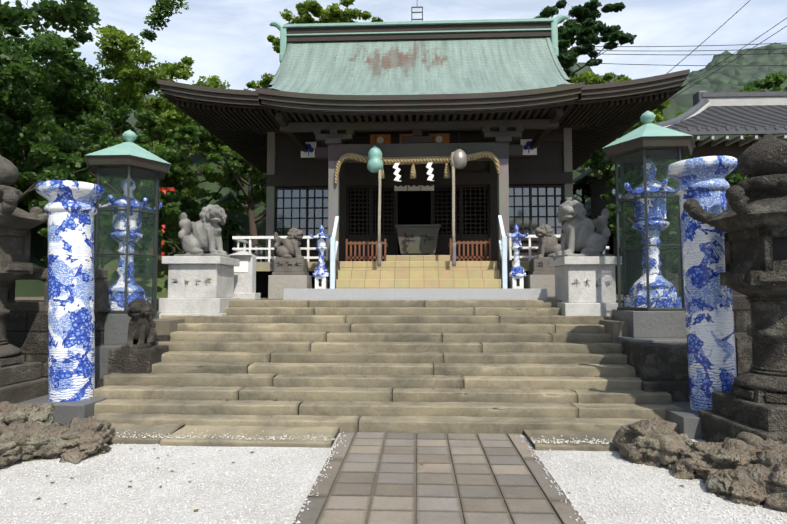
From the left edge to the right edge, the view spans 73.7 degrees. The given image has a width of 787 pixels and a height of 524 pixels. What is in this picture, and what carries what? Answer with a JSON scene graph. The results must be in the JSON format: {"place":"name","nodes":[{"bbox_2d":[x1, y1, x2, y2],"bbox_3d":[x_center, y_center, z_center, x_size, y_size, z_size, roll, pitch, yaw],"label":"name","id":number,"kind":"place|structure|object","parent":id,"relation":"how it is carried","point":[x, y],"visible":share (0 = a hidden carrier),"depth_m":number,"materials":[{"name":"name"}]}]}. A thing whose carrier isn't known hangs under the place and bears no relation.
{"place":"outdoors","nodes":[
{"label":"outdoors","id":0,"kind":"place"},
{"bbox_2d":[0,0,102,203],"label":"tree","id":1,"kind":"object","parent":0,"point":[46,45],"depth_m":15.84,"materials":[{"name":"plant"}]},
{"bbox_2d":[0,0,109,212],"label":"tree","id":2,"kind":"object","parent":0,"point":[72,15],"depth_m":13.08,"materials":[{"name":"plant"}]},
{"bbox_2d":[10,121,200,296],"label":"hill","id":3,"kind":"structure","parent":0,"point":[38,252],"depth_m":19.16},
{"bbox_2d":[13,0,188,159],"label":"tree","id":4,"kind":"object","parent":3,"relation":"on","point":[166,6],"depth_m":24.81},
{"bbox_2d":[70,123,233,256],"bbox_3d":[-9.060,-2.004,17.532,6.433,5.234,4.841,0,-3,3],"label":"tree","id":5,"kind":"object","parent":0,"point":[174,177],"depth_m":17.33,"materials":[{"name":"plant"}]},
{"bbox_2d":[64,24,263,255],"bbox_3d":[-10.453,-4.258,24.899,11.763,10.552,10.628,0,-3,3],"label":"tree","id":6,"kind":"object","parent":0,"point":[114,36],"depth_m":22.18,"materials":[{"name":"plant"}]},
{"bbox_2d":[132,87,266,261],"bbox_3d":[-6.630,-3.505,22.106,5.302,7.730,7.423,0,-3,3],"label":"tree","id":7,"kind":"object","parent":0,"point":[235,160],"depth_m":21.58,"materials":[{"name":"plant"}]},
{"bbox_2d":[267,0,382,52],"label":"tree","id":8,"kind":"object","parent":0,"point":[333,13],"depth_m":37.64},
{"bbox_2d":[15,294,745,342],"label":"terrace","id":9,"kind":"structure","parent":0,"point":[615,328],"depth_m":8.10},
{"bbox_2d":[0,0,152,208],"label":"tree","id":10,"kind":"object","parent":9,"relation":"on","point":[71,105],"depth_m":20.27,"materials":[{"name":"plant"}]},
{"bbox_2d":[42,256,167,296],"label":"bank","id":11,"kind":"structure","parent":9,"relation":"on","point":[162,280],"depth_m":14.29,"materials":[{"name":"green plant"}]},
{"bbox_2d":[17,167,171,276],"bbox_3d":[-6.914,-0.506,12.836,3.104,3.338,4.031,0,-3,3],"label":"shrub","id":12,"kind":"object","parent":11,"relation":"on","point":[51,173],"depth_m":12.54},
{"bbox_2d":[147,188,238,255],"bbox_3d":[-5.572,-0.682,14.138,2.630,2.628,3.206,0,-3,3],"label":"shrub","id":13,"kind":"object","parent":11,"relation":"on","point":[172,218],"depth_m":14.17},
{"bbox_2d":[159,256,239,318],"bbox_3d":[-3.396,0.541,9.303,1.170,1.230,1.170,0,-3,3],"label":"pedestal","id":14,"kind":"object","parent":9,"relation":"on","point":[214,297],"visible":0.67,"depth_m":8.88,"materials":[{"name":"stone"}]},
{"bbox_2d":[174,204,229,257],"bbox_3d":[-3.376,-0.532,9.518,0.924,0.991,0.796,-1,-3,18],"label":"lion-dog statue","id":15,"kind":"object","parent":14,"relation":"on","point":[203,238],"visible":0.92,"depth_m":9.22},
{"bbox_2d":[230,251,260,299],"bbox_3d":[-2.908,0.398,10.126,0.600,1.236,0.438,0,-3,3],"label":"monument","id":16,"kind":"object","parent":9,"relation":"on","point":[244,279],"visible":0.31,"depth_m":10.01,"materials":[{"name":"stone"}]},
{"bbox_2d":[268,259,311,298],"bbox_3d":[-2.165,0.371,11.071,0.800,0.830,0.600,0,-3,3],"label":"pedestal","id":17,"kind":"object","parent":9,"relation":"on","point":[284,276],"visible":0.85,"depth_m":10.78,"materials":[{"name":"stone"}]},
{"bbox_2d":[272,228,304,260],"bbox_3d":[-2.204,-0.370,11.182,0.674,0.715,0.493,-1,-3,11],"label":"lion-dog statue","id":18,"kind":"object","parent":17,"relation":"on","point":[290,248],"visible":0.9,"depth_m":11.01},
{"bbox_2d":[256,261,529,297],"bbox_3d":[0.682,0.565,14.691,8.360,0.791,7.100,0,-3,3],"label":"veranda","id":19,"kind":"object","parent":9,"relation":"on","point":[264,270],"visible":0.04,"depth_m":12.25,"materials":[{"name":"grey wood"}]},
{"bbox_2d":[346,238,490,260],"bbox_3d":[0.552,-0.238,11.870,3.200,0.520,0.625,0,-3,3],"label":"brown fence","id":20,"kind":"object","parent":19,"relation":"on","point":[458,257],"visible":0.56,"depth_m":11.59,"materials":[{"name":"brown wood"}]},
{"bbox_2d":[229,233,613,261],"bbox_3d":[0.688,-0.123,14.858,8.355,0.610,6.915,0,-3,3],"label":"railing","id":21,"kind":"object","parent":19,"relation":"on","point":[238,239],"visible":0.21,"depth_m":11.57,"materials":[{"name":"white paint"}]},
{"bbox_2d":[336,255,500,288],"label":"yellow steps","id":22,"kind":"structure","parent":9,"relation":"on","point":[416,272],"depth_m":10.81,"materials":[{"name":"tile"}]},
{"bbox_2d":[395,224,440,254],"bbox_3d":[0.581,-0.478,12.521,1.060,0.750,0.710,0,-3,3],"label":"offering box","id":23,"kind":"object","parent":22,"relation":"on","point":[418,246],"visible":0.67,"depth_m":12.20,"materials":[{"name":"grey wood"}]},
{"bbox_2d":[255,108,584,261],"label":"hall","id":24,"kind":"structure","parent":9,"relation":"on","point":[540,188],"depth_m":13.39,"materials":[{"name":"brown wood"}]},
{"bbox_2d":[298,133,538,190],"bbox_3d":[0.614,-2.541,13.360,6.120,1.460,0.055,0,-3,3],"label":"hall decor","id":25,"kind":"object","parent":24,"relation":"attached to","point":[312,145],"visible":0.52,"depth_m":13.36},
{"bbox_2d":[157,6,689,172],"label":"roof","id":26,"kind":"structure","parent":24,"relation":"on","point":[411,67],"depth_m":14.37,"materials":[{"name":"teal metal"}]},
{"bbox_2d":[176,92,669,288],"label":"portico","id":27,"kind":"structure","parent":9,"relation":"on","point":[498,145],"depth_m":11.36,"materials":[{"name":"brown wood"}]},
{"bbox_2d":[367,134,382,266],"bbox_3d":[-0.388,-1.308,11.054,0.350,2.830,0.363,0,-3,3],"label":"bell","id":28,"kind":"object","parent":27,"relation":"hanging from","point":[375,164],"visible":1,"depth_m":10.96,"materials":[{"name":"metal"}]},
{"bbox_2d":[334,151,499,183],"bbox_3d":[0.498,-2.018,11.219,3.539,0.668,0.164,0,-3,3],"label":"straw rope","id":29,"kind":"object","parent":27,"relation":"attached to","point":[446,160],"visible":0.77,"depth_m":11.17,"materials":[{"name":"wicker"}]},
{"bbox_2d":[524,259,554,298],"bbox_3d":[3.190,0.358,10.829,0.860,0.830,0.600,0,-3,3],"label":"stone pedestal","id":30,"kind":"object","parent":9,"relation":"on","point":[538,277],"visible":0.35,"depth_m":10.59,"materials":[{"name":"stone"}]},
{"bbox_2d":[533,224,562,258],"bbox_3d":[3.264,-0.406,10.881,0.717,0.761,0.404,0,-3,-5],"label":"lion-dog statue","id":31,"kind":"object","parent":30,"relation":"on","point":[549,246],"visible":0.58,"depth_m":10.76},
{"bbox_2d":[549,256,622,315],"bbox_3d":[3.244,0.586,8.930,1.000,1.300,1.100,0,-3,3],"label":"pedestal","id":32,"kind":"object","parent":9,"relation":"on","point":[582,299],"visible":0.65,"depth_m":8.52,"materials":[{"name":"stone"}]},
{"bbox_2d":[553,200,614,259],"bbox_3d":[3.250,-0.546,9.071,0.966,1.037,0.657,1,-3,-12],"label":"guardian lion statue","id":33,"kind":"object","parent":32,"relation":"on","point":[581,237],"visible":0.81,"depth_m":8.85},
{"bbox_2d":[600,189,678,281],"bbox_3d":[6.004,-0.411,11.281,2.765,2.382,2.162,0,-3,3],"label":"shrub","id":34,"kind":"object","parent":9,"relation":"on","point":[611,208],"depth_m":11.20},
{"bbox_2d":[573,91,786,294],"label":"building","id":35,"kind":"structure","parent":9,"relation":"on","point":[741,114],"depth_m":19.50,"materials":[{"name":"tile"}]},
{"bbox_2d":[1,0,786,97],"label":"sky","id":36,"kind":"structure","parent":0,"point":[226,39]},
{"bbox_2d":[283,289,546,299],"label":"granite slab","id":37,"kind":"structure","parent":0,"point":[414,294],"depth_m":9.34,"materials":[{"name":"stone"}]},
{"bbox_2d":[330,215,506,288],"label":"handrails","id":38,"kind":"object","parent":37,"relation":"on","point":[334,246],"visible":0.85,"depth_m":10.62,"materials":[{"name":"metal"}]},
{"bbox_2d":[293,431,585,523],"bbox_3d":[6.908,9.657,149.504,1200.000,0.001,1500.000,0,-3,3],"label":"paved path","id":39,"kind":"structure","parent":0,"point":[415,481],"depth_m":4.45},
{"bbox_2d":[0,155,47,403],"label":"lantern","id":40,"kind":"object","parent":39,"relation":"on","point":[21,380],"visible":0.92,"depth_m":7.30,"materials":[{"name":"black"}]},
{"bbox_2d":[6,312,105,377],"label":"wall","id":41,"kind":"structure","parent":39,"relation":"on","point":[27,334],"depth_m":7.90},
{"bbox_2d":[7,268,108,311],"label":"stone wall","id":42,"kind":"structure","parent":41,"relation":"on","point":[101,287],"depth_m":7.97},
{"bbox_2d":[16,395,106,422],"bbox_3d":[-4.128,1.896,6.753,0.900,0.310,0.930,0,-3,3],"label":"column base","id":43,"kind":"object","parent":39,"relation":"on","point":[65,412],"visible":0.25,"depth_m":6.29,"materials":[{"name":"stone"}]},
{"bbox_2d":[36,180,104,401],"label":"pillar","id":44,"kind":"structure","parent":43,"relation":"on","point":[70,209],"depth_m":6.59,"materials":[{"name":"ceramic"}]},
{"bbox_2d":[95,345,123,388],"bbox_3d":[-4.085,1.676,8.156,1.220,0.800,1.050,0,-3,3],"label":"stone base","id":45,"kind":"object","parent":39,"relation":"on","point":[101,361],"visible":0.02,"depth_m":7.65,"materials":[{"name":"stone"}]},
{"bbox_2d":[104,311,160,344],"bbox_3d":[-4.398,1.063,8.579,1.000,0.470,1.000,0,-3,3],"label":"display case base","id":46,"kind":"object","parent":45,"relation":"on","point":[116,330],"visible":0.15,"depth_m":8.07,"materials":[{"name":"stone"}]},
{"bbox_2d":[84,130,170,313],"bbox_3d":[-4.398,-0.690,8.673,1.440,3.040,1.247,0,-3,3],"label":"glass display case","id":47,"kind":"object","parent":46,"relation":"on","point":[131,159],"visible":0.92,"depth_m":8.38,"materials":[{"name":"glass"}]},
{"bbox_2d":[93,175,162,309],"bbox_3d":[-4.398,-0.337,8.654,1.063,2.254,0.935,2,-3,-27],"label":"lantern","id":48,"kind":"object","parent":47,"relation":"in","point":[114,235],"visible":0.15,"depth_m":8.51,"materials":[{"name":"ceramic"}]},
{"bbox_2d":[97,345,168,387],"bbox_3d":[-3.644,1.631,7.512,0.800,0.820,0.700,0,-3,3],"label":"stone base","id":49,"kind":"object","parent":39,"relation":"on","point":[134,361],"visible":0.33,"depth_m":7.25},
{"bbox_2d":[121,298,157,349],"bbox_3d":[-3.650,0.883,7.595,0.368,0.714,0.689,0,-3,-7],"label":"statue","id":50,"kind":"object","parent":49,"relation":"on","point":[142,333],"visible":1,"depth_m":7.40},
{"bbox_2d":[106,423,184,443],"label":"stone slab","id":51,"kind":"structure","parent":39,"relation":"on","point":[163,430],"depth_m":5.82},
{"bbox_2d":[92,413,359,432],"bbox_3d":[-2.008,1.924,6.271,3.211,0.162,0.332,0,-3,3],"label":"step","id":52,"kind":"object","parent":39,"relation":"on","point":[347,423],"visible":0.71,"depth_m":6.15,"materials":[{"name":"stone"}]},
{"bbox_2d":[94,399,302,415],"bbox_3d":[-2.414,1.821,6.562,2.534,0.155,0.332,0,-3,3],"label":"step","id":53,"kind":"object","parent":52,"relation":"on","point":[205,407],"visible":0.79,"depth_m":6.43,"materials":[{"name":"stone"}]},
{"bbox_2d":[93,385,243,400],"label":"step","id":54,"kind":"object","parent":53,"relation":"on","point":[170,392],"visible":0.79,"depth_m":6.72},
{"bbox_2d":[103,373,277,386],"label":"step","id":55,"kind":"object","parent":54,"relation":"on","point":[203,379],"visible":0.9,"depth_m":6.99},
{"bbox_2d":[152,361,251,373],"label":"step","id":56,"kind":"object","parent":55,"relation":"on","point":[203,367],"visible":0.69,"depth_m":7.26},
{"bbox_2d":[161,351,274,362],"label":"step","id":57,"kind":"object","parent":56,"relation":"on","point":[219,356],"visible":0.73,"depth_m":7.53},
{"bbox_2d":[158,341,312,351],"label":"step","id":58,"kind":"object","parent":57,"relation":"on","point":[256,346],"visible":0.81,"depth_m":7.79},
{"bbox_2d":[170,331,328,341],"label":"step","id":59,"kind":"object","parent":58,"relation":"on","point":[241,336],"visible":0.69,"depth_m":8.06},
{"bbox_2d":[177,323,352,332],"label":"step","id":60,"kind":"object","parent":59,"relation":"on","point":[285,327],"visible":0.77,"depth_m":8.32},
{"bbox_2d":[161,315,346,322],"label":"step","id":61,"kind":"object","parent":60,"relation":"on","point":[269,319],"visible":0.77,"depth_m":8.60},
{"bbox_2d":[223,307,314,314],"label":"step","id":62,"kind":"object","parent":61,"relation":"on","point":[268,311],"visible":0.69,"depth_m":8.86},
{"bbox_2d":[160,425,339,447],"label":"kerb","id":63,"kind":"structure","parent":39,"relation":"on","point":[251,432],"depth_m":5.66,"materials":[{"name":"stone"}]},
{"bbox_2d":[308,460,342,497],"bbox_3d":[-0.577,1.902,4.582,0.154,0.065,0.891,0,-3,3],"label":"border","id":64,"kind":"object","parent":39,"relation":"on","point":[323,488],"visible":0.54,"depth_m":4.50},
{"bbox_2d":[318,510,367,523],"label":"tile","id":65,"kind":"object","parent":39,"relation":"on","point":[343,516],"visible":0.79,"depth_m":3.75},
{"bbox_2d":[324,496,370,510],"bbox_3d":[-0.346,1.873,4.021,0.326,0.063,0.251,0,-3,3],"label":"tile","id":66,"kind":"object","parent":39,"relation":"on","point":[348,502],"visible":0.52,"depth_m":4.00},
{"bbox_2d":[370,496,413,510],"bbox_3d":[-0.005,1.872,4.005,0.326,0.065,0.251,0,-3,3],"label":"tile","id":67,"kind":"object","parent":39,"relation":"on","point":[382,503],"visible":0.6,"depth_m":3.99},
{"bbox_2d":[0,433,786,523],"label":"gravel","id":68,"kind":"structure","parent":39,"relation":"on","point":[321,460],"depth_m":4.30,"materials":[{"name":"gravel"}]},
{"bbox_2d":[0,401,68,425],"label":"rock","id":69,"kind":"object","parent":68,"relation":"on","point":[10,413],"visible":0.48,"depth_m":5.64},
{"bbox_2d":[0,420,69,459],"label":"rock","id":70,"kind":"object","parent":68,"relation":"on","point":[30,437],"visible":0.67,"depth_m":5.04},
{"bbox_2d":[38,416,114,463],"bbox_3d":[-3.209,1.833,5.346,0.675,0.436,0.946,-10,3,-16],"label":"rock","id":71,"kind":"object","parent":68,"relation":"on","point":[78,440],"visible":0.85,"depth_m":5.14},
{"bbox_2d":[683,133,786,443],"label":"lantern","id":72,"kind":"object","parent":68,"relation":"on","point":[754,399],"visible":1,"depth_m":5.23,"materials":[{"name":"black"}]},
{"bbox_2d":[416,497,460,511],"bbox_3d":[0.337,1.871,3.990,0.326,0.064,0.251,0,-3,3],"label":"tile","id":73,"kind":"object","parent":39,"relation":"on","point":[433,504],"visible":0.73,"depth_m":3.98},
{"bbox_2d":[460,498,506,512],"bbox_3d":[0.679,1.871,3.974,0.326,0.063,0.251,0,-3,3],"label":"tile","id":74,"kind":"object","parent":39,"relation":"on","point":[485,505],"visible":0.56,"depth_m":3.96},
{"bbox_2d":[359,416,677,433],"bbox_3d":[1.499,1.914,6.118,3.793,0.166,0.321,0,-3,3],"label":"step","id":75,"kind":"object","parent":39,"relation":"on","point":[453,424],"visible":0.69,"depth_m":6.02,"materials":[{"name":"stone"}]},
{"bbox_2d":[299,401,578,417],"bbox_3d":[0.527,1.811,6.434,3.337,0.162,0.325,0,-3,3],"label":"step","id":76,"kind":"object","parent":75,"relation":"on","point":[467,409],"visible":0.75,"depth_m":6.30,"materials":[{"name":"stone"}]},
{"bbox_2d":[239,386,392,401],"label":"step","id":77,"kind":"object","parent":76,"relation":"on","point":[317,394],"visible":0.85,"depth_m":6.63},
{"bbox_2d":[273,374,463,388],"bbox_3d":[-0.330,1.600,7.017,2.502,0.158,0.331,0,-3,3],"label":"step","id":78,"kind":"object","parent":77,"relation":"on","point":[380,381],"visible":0.92,"depth_m":6.87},
{"bbox_2d":[248,362,433,374],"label":"step","id":79,"kind":"object","parent":78,"relation":"on","point":[352,368],"visible":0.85,"depth_m":7.17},
{"bbox_2d":[271,351,443,364],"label":"step","id":80,"kind":"object","parent":79,"relation":"on","point":[353,357],"visible":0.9,"depth_m":7.44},
{"bbox_2d":[311,341,481,352],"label":"step","id":81,"kind":"object","parent":80,"relation":"on","point":[443,347],"visible":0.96,"depth_m":7.69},
{"bbox_2d":[327,332,441,341],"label":"step","id":82,"kind":"object","parent":81,"relation":"on","point":[372,337],"visible":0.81,"depth_m":7.97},
{"bbox_2d":[393,388,577,402],"bbox_3d":[1.139,1.705,6.684,2.288,0.156,0.317,0,-3,3],"label":"step","id":83,"kind":"object","parent":76,"relation":"on","point":[474,395],"visible":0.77,"depth_m":6.55,"materials":[{"name":"stone"}]},
{"bbox_2d":[463,376,660,389],"bbox_3d":[2.178,1.594,6.903,2.504,0.157,0.332,0,-3,3],"label":"step","id":84,"kind":"object","parent":83,"relation":"on","point":[553,382],"visible":0.75,"depth_m":6.77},
{"bbox_2d":[433,363,635,376],"bbox_3d":[1.999,1.484,7.186,2.887,0.164,0.331,0,-3,3],"label":"step","id":85,"kind":"object","parent":84,"relation":"on","point":[559,370],"visible":0.81,"depth_m":7.05,"materials":[{"name":"stone"}]},
{"bbox_2d":[443,352,626,363],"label":"step","id":86,"kind":"object","parent":85,"relation":"on","point":[548,358],"visible":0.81,"depth_m":7.33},
{"bbox_2d":[480,342,621,353],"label":"step","id":87,"kind":"object","parent":86,"relation":"on","point":[534,347],"visible":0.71,"depth_m":7.59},
{"bbox_2d":[442,333,551,342],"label":"step","id":88,"kind":"object","parent":87,"relation":"on","point":[492,337],"visible":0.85,"depth_m":7.88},
{"bbox_2d":[351,323,554,332],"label":"step","id":89,"kind":"object","parent":88,"relation":"on","point":[444,328],"visible":0.88,"depth_m":8.18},
{"bbox_2d":[346,315,499,323],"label":"step","id":90,"kind":"object","parent":89,"relation":"on","point":[419,319],"visible":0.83,"depth_m":8.48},
{"bbox_2d":[315,307,474,315],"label":"step","id":91,"kind":"object","parent":90,"relation":"on","point":[462,311],"visible":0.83,"depth_m":8.77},
{"bbox_2d":[309,300,424,307],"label":"step","id":92,"kind":"object","parent":91,"relation":"on","point":[365,303],"visible":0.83,"depth_m":9.07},
{"bbox_2d":[548,332,611,342],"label":"step","id":93,"kind":"object","parent":87,"relation":"on","point":[584,337],"visible":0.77,"depth_m":7.83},
{"bbox_2d":[553,324,605,332],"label":"step","id":94,"kind":"object","parent":93,"relation":"on","point":[580,328],"visible":0.69,"depth_m":8.10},
{"bbox_2d":[497,315,613,323],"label":"step","id":95,"kind":"object","parent":94,"relation":"on","point":[532,319],"visible":0.75,"depth_m":8.37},
{"bbox_2d":[474,307,561,315],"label":"step","id":96,"kind":"object","parent":95,"relation":"on","point":[538,311],"visible":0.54,"depth_m":8.70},
{"bbox_2d":[425,299,561,307],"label":"step","id":97,"kind":"object","parent":96,"relation":"on","point":[491,303],"visible":0.71,"depth_m":8.97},
{"bbox_2d":[573,403,681,419],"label":"step","id":98,"kind":"object","parent":75,"relation":"on","point":[633,411],"visible":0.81,"depth_m":6.20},
{"bbox_2d":[572,389,671,403],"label":"step","id":99,"kind":"object","parent":98,"relation":"on","point":[588,396],"visible":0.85,"depth_m":6.46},
{"bbox_2d":[504,499,554,513],"bbox_3d":[1.020,1.869,3.959,0.326,0.064,0.251,0,-3,3],"label":"tile","id":100,"kind":"object","parent":39,"relation":"on","point":[531,506],"visible":0.62,"depth_m":3.94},
{"bbox_2d":[523,459,569,501],"bbox_3d":[1.303,1.901,4.545,0.154,0.064,1.004,0,-3,3],"label":"border","id":101,"kind":"object","parent":39,"relation":"on","point":[537,471],"visible":0.56,"depth_m":4.46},
{"bbox_2d":[523,429,617,450],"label":"stone step","id":102,"kind":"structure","parent":39,"relation":"on","point":[600,435],"depth_m":5.57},
{"bbox_2d":[613,417,690,466],"bbox_3d":[2.527,1.786,5.120,0.664,0.536,0.796,5,-13,10],"label":"rock","id":103,"kind":"object","parent":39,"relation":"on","point":[655,441],"visible":0.77,"depth_m":4.95,"materials":[{"name":"stone"}]},
{"bbox_2d":[657,402,702,439],"bbox_3d":[3.713,1.874,6.148,1.020,0.290,0.830,0,-3,3],"label":"column base","id":104,"kind":"object","parent":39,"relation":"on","point":[686,418],"visible":0.19,"depth_m":5.83,"materials":[{"name":"stone"}]},
{"bbox_2d":[666,156,737,410],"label":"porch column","id":105,"kind":"structure","parent":104,"relation":"on","point":[709,315],"depth_m":6.03,"materials":[{"name":"ceramic"}]},
{"bbox_2d":[677,296,750,331],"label":"wall","id":106,"kind":"structure","parent":39,"relation":"on","point":[742,312],"depth_m":7.33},
{"bbox_2d":[680,438,757,482],"bbox_3d":[2.947,1.776,4.617,0.834,0.430,0.600,7,-3,12],"label":"rock","id":107,"kind":"object","parent":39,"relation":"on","point":[703,459],"visible":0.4,"depth_m":4.53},
{"bbox_2d":[705,466,767,505],"bbox_3d":[2.800,1.804,4.210,0.511,0.287,0.500,1,-3,-20],"label":"rock","id":108,"kind":"object","parent":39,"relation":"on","point":[739,487],"visible":0.77,"depth_m":4.11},
{"bbox_2d":[732,450,786,512],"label":"rock","id":109,"kind":"object","parent":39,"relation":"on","point":[767,471],"visible":0.75,"depth_m":4.06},
{"bbox_2d":[122,62,786,261],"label":"trees","id":110,"kind":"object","parent":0,"point":[682,102],"depth_m":36.66,"materials":[{"name":"plant"}]},
{"bbox_2d":[534,0,636,77],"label":"pine","id":111,"kind":"object","parent":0,"point":[587,14],"depth_m":27.29,"materials":[{"name":"plant"}]},
{"bbox_2d":[569,71,670,193],"bbox_3d":[9.900,-4.915,26.596,8.120,9.969,7.675,0,-3,3],"label":"tree","id":112,"kind":"object","parent":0,"point":[589,78],"depth_m":25.18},
{"bbox_2d":[622,341,688,380],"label":"stone block","id":113,"kind":"structure","parent":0,"point":[659,361],"depth_m":6.71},
{"bbox_2d":[616,337,686,343],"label":"stone slab","id":114,"kind":"structure","parent":113,"relation":"on","point":[619,340],"depth_m":7.31,"materials":[{"name":"stone"}]},
{"bbox_2d":[612,309,686,337],"bbox_3d":[3.987,0.930,8.056,1.000,0.380,1.000,0,-3,3],"label":"stone pedestal","id":115,"kind":"object","parent":114,"relation":"on","point":[656,324],"visible":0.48,"depth_m":7.57,"materials":[{"name":"stone"}]},
{"bbox_2d":[602,111,695,310],"bbox_3d":[3.987,-0.818,8.150,1.440,3.120,1.247,0,-3,3],"label":"glass display case","id":116,"kind":"object","parent":115,"relation":"on","point":[654,143],"visible":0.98,"depth_m":7.88,"materials":[{"name":"glass"}]},
{"bbox_2d":[612,157,681,307],"bbox_3d":[3.987,-0.471,8.131,1.106,2.346,0.973,2,-3,-27],"label":"porcelain lantern","id":117,"kind":"object","parent":116,"relation":"in","point":[659,286],"visible":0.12,"depth_m":7.97,"materials":[{"name":"ceramic"}]},
{"bbox_2d":[640,379,689,401],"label":"stone block","id":118,"kind":"structure","parent":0,"point":[678,391],"depth_m":6.59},
{"bbox_2d":[589,150,747,281],"bbox_3d":[7.063,-1.073,13.700,3.472,3.966,4.174,0,-3,3],"label":"tree","id":119,"kind":"object","parent":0,"point":[735,177],"depth_m":13.28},
{"bbox_2d":[573,42,786,219],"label":"hill","id":120,"kind":"structure","parent":0,"point":[738,75],"depth_m":129.78,"materials":[{"name":"plant"}]},
{"bbox_2d":[578,0,786,99],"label":"wires","id":121,"kind":"object","parent":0,"point":[706,54],"visible":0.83,"depth_m":29.82,"materials":[{"name":"black"}]},
{"bbox_2d":[735,332,751,375],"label":"stone block","id":122,"kind":"structure","parent":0,"point":[743,344],"depth_m":6.62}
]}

